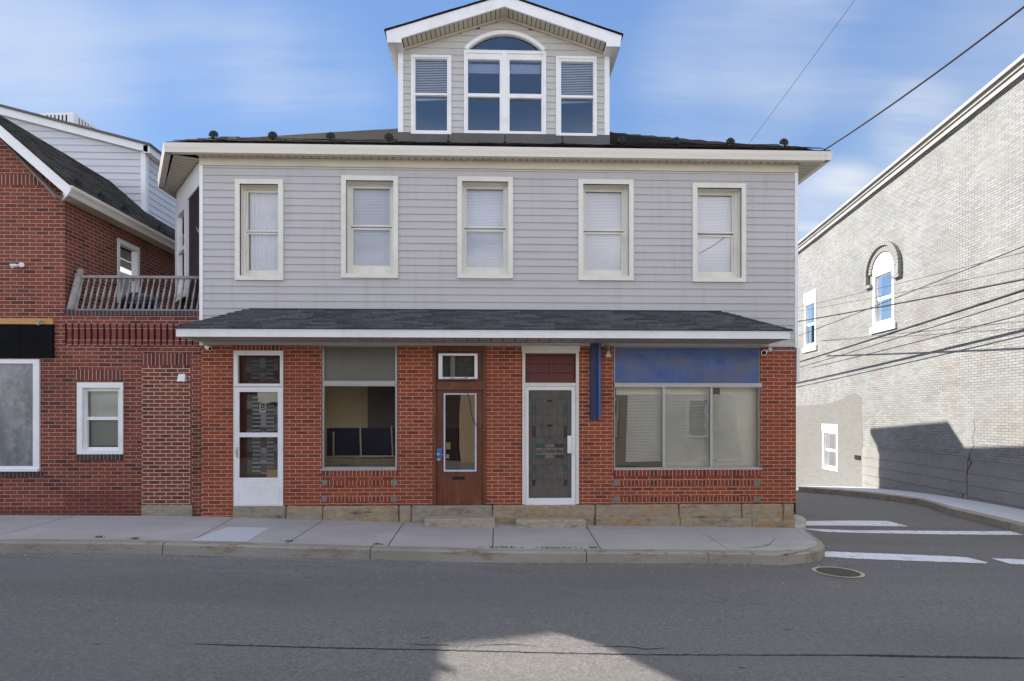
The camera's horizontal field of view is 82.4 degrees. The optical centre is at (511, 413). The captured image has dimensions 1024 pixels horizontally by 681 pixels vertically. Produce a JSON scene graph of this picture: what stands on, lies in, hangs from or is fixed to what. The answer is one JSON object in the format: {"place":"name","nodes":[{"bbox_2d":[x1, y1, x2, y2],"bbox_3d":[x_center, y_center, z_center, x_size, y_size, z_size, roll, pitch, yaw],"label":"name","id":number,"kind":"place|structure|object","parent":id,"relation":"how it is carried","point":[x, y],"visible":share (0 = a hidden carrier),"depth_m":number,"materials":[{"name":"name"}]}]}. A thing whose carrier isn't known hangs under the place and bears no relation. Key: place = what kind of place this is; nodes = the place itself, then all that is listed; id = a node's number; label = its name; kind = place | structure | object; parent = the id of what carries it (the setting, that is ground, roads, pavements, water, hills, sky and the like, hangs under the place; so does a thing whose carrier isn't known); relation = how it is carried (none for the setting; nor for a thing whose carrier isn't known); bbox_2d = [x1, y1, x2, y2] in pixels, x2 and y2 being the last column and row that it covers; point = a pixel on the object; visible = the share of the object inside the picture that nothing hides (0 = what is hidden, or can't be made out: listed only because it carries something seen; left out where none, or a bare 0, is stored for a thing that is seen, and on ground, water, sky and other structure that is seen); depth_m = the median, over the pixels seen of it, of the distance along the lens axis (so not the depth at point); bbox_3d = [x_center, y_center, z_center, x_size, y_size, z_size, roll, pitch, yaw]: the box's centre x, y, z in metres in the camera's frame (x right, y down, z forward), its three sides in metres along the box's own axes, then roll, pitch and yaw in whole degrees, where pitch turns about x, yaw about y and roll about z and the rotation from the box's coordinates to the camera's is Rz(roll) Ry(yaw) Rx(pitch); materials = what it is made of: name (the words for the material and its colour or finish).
{"place":"outdoors","nodes":[
{"label":"outdoors","id":0,"kind":"place"},
{"bbox_2d":[0,515,816,552],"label":"pavement","id":1,"kind":"structure","parent":0,"point":[189,528],"depth_m":9.24,"materials":[{"name":"concrete"}]},
{"bbox_2d":[190,527,268,541],"bbox_3d":[-4.230,1.818,8.862,0.787,0.036,0.981,0,0,-2],"label":"pavement patch","id":2,"kind":"object","parent":1,"relation":"on","point":[239,534],"visible":1,"depth_m":8.80,"materials":[{"name":"concrete"}]},
{"bbox_2d":[424,516,494,528],"bbox_3d":[-0.891,1.872,10.034,1.208,0.212,0.281,0,0,-2],"label":"stone step","id":3,"kind":"object","parent":1,"relation":"on","point":[469,521],"visible":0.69,"depth_m":9.90,"materials":[{"name":"beige stone"}]},
{"bbox_2d":[479,546,523,547],"bbox_3d":[-0.159,1.937,8.546,0.677,0.039,0.074,0,0,-2],"label":"weed tuft","id":4,"kind":"object","parent":1,"relation":"on","point":[503,546],"visible":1,"depth_m":8.54,"materials":[{"name":"green plant"}]},
{"bbox_2d":[516,517,585,527],"bbox_3d":[0.663,1.898,10.079,1.195,0.200,0.279,0,0,-2],"label":"stone step","id":5,"kind":"object","parent":1,"relation":"on","point":[548,522],"visible":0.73,"depth_m":9.95,"materials":[{"name":"beige stone"}]},
{"bbox_2d":[710,532,812,555],"bbox_3d":[4.041,1.989,9.247,1.765,0.043,1.973,0,0,-2],"label":"pavement crack","id":6,"kind":"object","parent":1,"relation":"on","point":[768,544],"visible":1,"depth_m":8.74,"materials":[{"name":"grey concrete"}]},
{"bbox_2d":[793,514,805,529],"bbox_3d":[5.066,1.926,10.467,0.200,0.300,0.370,0,0,-2],"label":"guard stone","id":7,"kind":"object","parent":1,"relation":"on","point":[800,521],"visible":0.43,"depth_m":10.28,"materials":[{"name":"grey stone"}]},
{"bbox_2d":[0,490,1023,680],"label":"road","id":8,"kind":"structure","parent":0,"point":[121,617],"depth_m":5.91,"materials":[{"name":"grey asphalt"}]},
{"bbox_2d":[0,115,200,516],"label":"brick building","id":9,"kind":"structure","parent":8,"relation":"on","point":[100,412],"depth_m":10.10,"materials":[{"name":"red brick"}]},
{"bbox_2d":[9,262,23,267],"bbox_3d":[-8.444,-2.531,9.999,0.238,0.103,0.140,0,0,-2],"label":"flood light","id":10,"kind":"object","parent":9,"relation":"attached to","point":[20,265],"visible":1,"depth_m":9.97,"materials":[{"name":"white paint"}]},
{"bbox_2d":[0,359,39,471],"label":"shop window","id":11,"kind":"structure","parent":9,"relation":"in","point":[19,378],"depth_m":10.09,"materials":[{"name":"grey glass"}]},
{"bbox_2d":[0,104,176,228],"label":"white building","id":12,"kind":"structure","parent":9,"relation":"on","point":[128,167],"depth_m":13.33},
{"bbox_2d":[41,112,98,129],"bbox_3d":[-11.230,-6.922,14.880,0.864,1.051,0.864,0,0,2],"label":"rooftop unit","id":13,"kind":"object","parent":12,"relation":"on","point":[72,117],"visible":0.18,"depth_m":14.47,"materials":[{"name":"white paint"}]},
{"bbox_2d":[77,382,122,453],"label":"window","id":14,"kind":"structure","parent":9,"relation":"in","point":[99,405],"depth_m":10.17,"materials":[{"name":"white paint"}]},
{"bbox_2d":[117,238,139,302],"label":"window","id":15,"kind":"structure","parent":9,"relation":"in","point":[128,255],"depth_m":11.85,"materials":[{"name":"white paint"}]},
{"bbox_2d":[66,269,198,310],"bbox_3d":[-6.526,-2.159,10.226,2.304,0.793,0.347,0,0,-2],"label":"balcony railing","id":16,"kind":"object","parent":9,"relation":"on","point":[76,290],"visible":0.94,"depth_m":10.20,"materials":[{"name":"grey wood"}]},
{"bbox_2d":[120,292,158,308],"bbox_3d":[-7.058,-1.980,11.100,0.680,0.645,0.680,0,0,-2],"label":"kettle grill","id":17,"kind":"object","parent":9,"relation":"on","point":[141,300],"visible":0.25,"depth_m":10.86,"materials":[{"name":"black metal"}]},
{"bbox_2d":[177,374,185,381],"bbox_3d":[-5.701,-0.626,10.098,0.127,0.130,0.078,0,0,-2],"label":"vent hood","id":18,"kind":"object","parent":9,"relation":"attached to","point":[181,378],"visible":1,"depth_m":10.09,"materials":[{"name":"white paint"}]},
{"bbox_2d":[0,528,824,564],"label":"kerb","id":19,"kind":"structure","parent":8,"relation":"on","point":[366,552],"depth_m":8.28,"materials":[{"name":"concrete"}]},
{"bbox_2d":[157,0,831,527],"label":"corner building","id":20,"kind":"structure","parent":8,"relation":"on","point":[519,216],"depth_m":10.25,"materials":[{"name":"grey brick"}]},
{"bbox_2d":[204,340,211,350],"bbox_3d":[-5.063,-1.148,9.766,0.127,0.190,0.091,0,0,32],"label":"security camera","id":21,"kind":"object","parent":20,"relation":"attached to","point":[207,347],"visible":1,"depth_m":9.75,"materials":[{"name":"white paint"}]},
{"bbox_2d":[234,387,282,505],"bbox_3d":[-4.391,0.576,10.118,0.823,2.083,0.094,0,0,-2],"label":"door","id":22,"kind":"structure","parent":20,"relation":"in","point":[268,491],"depth_m":10.13,"materials":[{"name":"white paint"}]},
{"bbox_2d":[235,179,283,280],"bbox_3d":[-4.358,-3.168,10.281,0.854,1.779,0.450,0,0,-2],"label":"window","id":23,"kind":"structure","parent":20,"relation":"in","point":[259,203],"depth_m":10.26,"materials":[{"name":"white glass"}]},
{"bbox_2d":[240,356,279,477],"bbox_3d":[-4.408,0.271,10.309,0.826,2.711,0.064,0,0,-2],"label":"inner door","id":24,"kind":"structure","parent":20,"relation":"in","point":[258,455],"depth_m":10.29,"materials":[{"name":"black glass"}]},
{"bbox_2d":[320,345,397,470],"bbox_3d":[-2.662,-0.145,10.207,1.320,2.250,0.120,0,0,-2],"label":"shop window","id":25,"kind":"structure","parent":20,"relation":"in","point":[342,365],"depth_m":10.22,"materials":[{"name":"glass"}]},
{"bbox_2d":[341,175,397,277],"bbox_3d":[-2.469,-3.235,10.336,1.013,1.810,0.450,0,0,-2],"label":"window","id":26,"kind":"structure","parent":20,"relation":"in","point":[369,203],"depth_m":10.32,"materials":[{"name":"white glass"}]},
{"bbox_2d":[438,353,477,378],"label":"transom window","id":27,"kind":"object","parent":20,"relation":"attached to","point":[456,366],"visible":1,"depth_m":10.19,"materials":[{"name":"white paint"}]},
{"bbox_2d":[466,384,485,437],"bbox_3d":[-0.634,-0.078,10.196,0.349,0.995,0.039,0,0,-2],"label":"electric cord","id":28,"kind":"object","parent":27,"relation":"hanging from","point":[470,411],"visible":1,"depth_m":10.19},
{"bbox_2d":[436,391,482,503],"bbox_3d":[-0.916,0.597,10.238,0.815,1.998,0.140,0,0,-2],"label":"door","id":29,"kind":"structure","parent":20,"relation":"in","point":[452,486],"depth_m":10.26,"materials":[{"name":"brown wood"}]},
{"bbox_2d":[457,176,512,278],"bbox_3d":[-0.473,-3.240,10.394,1.002,1.811,0.450,0,0,-2],"label":"window","id":30,"kind":"structure","parent":20,"relation":"in","point":[484,203],"depth_m":10.38,"materials":[{"name":"white glass"}]},
{"bbox_2d":[525,387,575,504],"bbox_3d":[0.677,0.561,10.281,0.885,2.075,0.063,0,0,-2],"label":"door","id":31,"kind":"structure","parent":20,"relation":"in","point":[550,412],"depth_m":10.30,"materials":[{"name":"white paint"}]},
{"bbox_2d":[574,179,633,280],"bbox_3d":[1.641,-3.219,10.455,1.005,1.809,0.450,0,0,-2],"label":"window","id":32,"kind":"structure","parent":20,"relation":"in","point":[605,206],"depth_m":10.44,"materials":[{"name":"white glass"}]},
{"bbox_2d":[603,345,611,356],"bbox_3d":[1.672,-1.095,10.218,0.128,0.219,0.166,0,0,-2],"label":"bulb lamp","id":33,"kind":"object","parent":20,"relation":"attached to","point":[608,354],"visible":1,"depth_m":10.18,"materials":[{"name":"grey metal"}]},
{"bbox_2d":[614,347,759,347],"bbox_3d":[3.093,-1.178,10.324,2.600,0.018,0.016,0,0,-2],"label":"electric cord","id":34,"kind":"object","parent":20,"relation":"attached to","point":[686,347],"visible":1,"depth_m":10.32,"materials":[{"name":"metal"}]},
{"bbox_2d":[613,346,761,469],"bbox_3d":[3.165,-0.130,10.436,2.739,2.240,0.230,0,0,-2],"label":"shop window","id":35,"kind":"structure","parent":20,"relation":"in","point":[650,373],"depth_m":10.45,"materials":[{"name":"glass"}]},
{"bbox_2d":[692,183,745,281],"bbox_3d":[3.644,-3.191,10.513,0.985,1.779,0.450,0,0,-2],"label":"window","id":36,"kind":"structure","parent":20,"relation":"in","point":[718,209],"depth_m":10.50,"materials":[{"name":"white glass"}]},
{"bbox_2d":[761,347,771,355],"bbox_3d":[4.459,-1.093,10.221,0.117,0.170,0.413,0,0,36],"label":"floodlight","id":37,"kind":"object","parent":20,"relation":"attached to","point":[765,351],"visible":1,"depth_m":10.13,"materials":[{"name":"white paint"}]},
{"bbox_2d":[750,0,854,141],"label":"overhead wire","id":38,"kind":"object","parent":20,"relation":"attached to","point":[805,67],"visible":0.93,"depth_m":10.40,"materials":[{"name":"rubber"}]},
{"bbox_2d":[823,5,1023,149],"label":"overhead wire","id":39,"kind":"object","parent":20,"relation":"attached to","point":[960,54],"visible":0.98,"depth_m":7.71,"materials":[{"name":"rubber"}]},
{"bbox_2d":[207,643,1023,658],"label":"road crack","id":40,"kind":"object","parent":8,"relation":"on","point":[890,655],"visible":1,"depth_m":5.06,"materials":[{"name":"grey asphalt"}]},
{"bbox_2d":[812,567,864,577],"bbox_3d":[4.436,2.150,7.960,0.640,0.028,0.640,0,0,-2],"label":"manhole cover","id":41,"kind":"object","parent":8,"relation":"on","point":[839,572],"visible":1,"depth_m":7.92,"materials":[{"name":"metal"}]},
{"bbox_2d":[806,520,905,525],"bbox_3d":[6.737,2.198,11.782,2.206,0.054,0.600,0,0,-5],"label":"road marking","id":42,"kind":"object","parent":8,"relation":"on","point":[854,523],"visible":0.98,"depth_m":11.75,"materials":[{"name":"paint"}]},
{"bbox_2d":[825,551,987,562],"bbox_3d":[5.897,2.196,8.969,2.510,0.062,0.441,0,0,3],"label":"road marking","id":43,"kind":"object","parent":8,"relation":"on","point":[885,556],"visible":0.99,"depth_m":8.96,"materials":[{"name":"paint"}]},
{"bbox_2d":[798,486,1023,534],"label":"kerb","id":44,"kind":"structure","parent":8,"relation":"on","point":[1001,523],"depth_m":13.88,"materials":[{"name":"concrete"}]},
{"bbox_2d":[806,528,1022,534],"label":"road marking","id":45,"kind":"object","parent":8,"relation":"on","point":[939,532],"visible":0.96,"depth_m":11.00,"materials":[{"name":"paint"}]},
{"bbox_2d":[992,558,1023,563],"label":"road marking","id":46,"kind":"object","parent":8,"relation":"on","point":[1015,561],"visible":1,"depth_m":8.92,"materials":[{"name":"paint"}]},
{"bbox_2d":[0,0,1023,343],"label":"sky","id":47,"kind":"structure","parent":0,"point":[155,72],"materials":[{"name":"blue"}]},
{"bbox_2d":[798,278,1023,321],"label":"overhead wire","id":48,"kind":"object","parent":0,"point":[922,298],"visible":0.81,"depth_m":13.89,"materials":[{"name":"rubber"}]},
{"bbox_2d":[803,486,1023,525],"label":"pavement","id":49,"kind":"structure","parent":0,"point":[1011,513],"depth_m":13.94,"materials":[{"name":"concrete"}]},
{"bbox_2d":[785,54,1023,509],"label":"painted brick building","id":50,"kind":"structure","parent":49,"relation":"on","point":[938,410],"depth_m":16.31,"materials":[{"name":"brick"}]},
{"bbox_2d":[802,289,816,352],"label":"window","id":51,"kind":"structure","parent":50,"relation":"in","point":[810,297],"depth_m":23.78,"materials":[{"name":"white paint"}]},
{"bbox_2d":[822,424,837,471],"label":"window","id":52,"kind":"structure","parent":50,"relation":"in","point":[829,432],"depth_m":22.02,"materials":[{"name":"white paint"}]},
{"bbox_2d":[864,241,901,333],"bbox_3d":[11.754,-4.016,18.478,0.264,2.812,1.895,0,0,3],"label":"window","id":53,"kind":"structure","parent":50,"relation":"in","point":[883,317],"depth_m":18.51,"materials":[{"name":"white paint"}]},
{"bbox_2d":[798,268,1023,311],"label":"overhead wire","id":54,"kind":"object","parent":50,"relation":"attached to","point":[921,288],"visible":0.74,"depth_m":14.22,"materials":[{"name":"rubber"}]},
{"bbox_2d":[798,252,1023,307],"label":"overhead wire","id":55,"kind":"object","parent":50,"relation":"attached to","point":[919,278],"visible":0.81,"depth_m":14.20,"materials":[{"name":"rubber"}]},
{"bbox_2d":[799,246,1023,335],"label":"overhead wire","id":56,"kind":"object","parent":50,"relation":"attached to","point":[923,286],"visible":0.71,"depth_m":14.37,"materials":[{"name":"rubber"}]},
{"bbox_2d":[800,289,1023,361],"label":"overhead wire","id":57,"kind":"object","parent":50,"relation":"attached to","point":[980,304],"visible":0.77,"depth_m":15.09,"materials":[{"name":"rubber"}]},
{"bbox_2d":[801,298,1023,366],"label":"overhead wire","id":58,"kind":"object","parent":50,"relation":"attached to","point":[923,329],"visible":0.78,"depth_m":15.17,"materials":[{"name":"rubber"}]}
]}

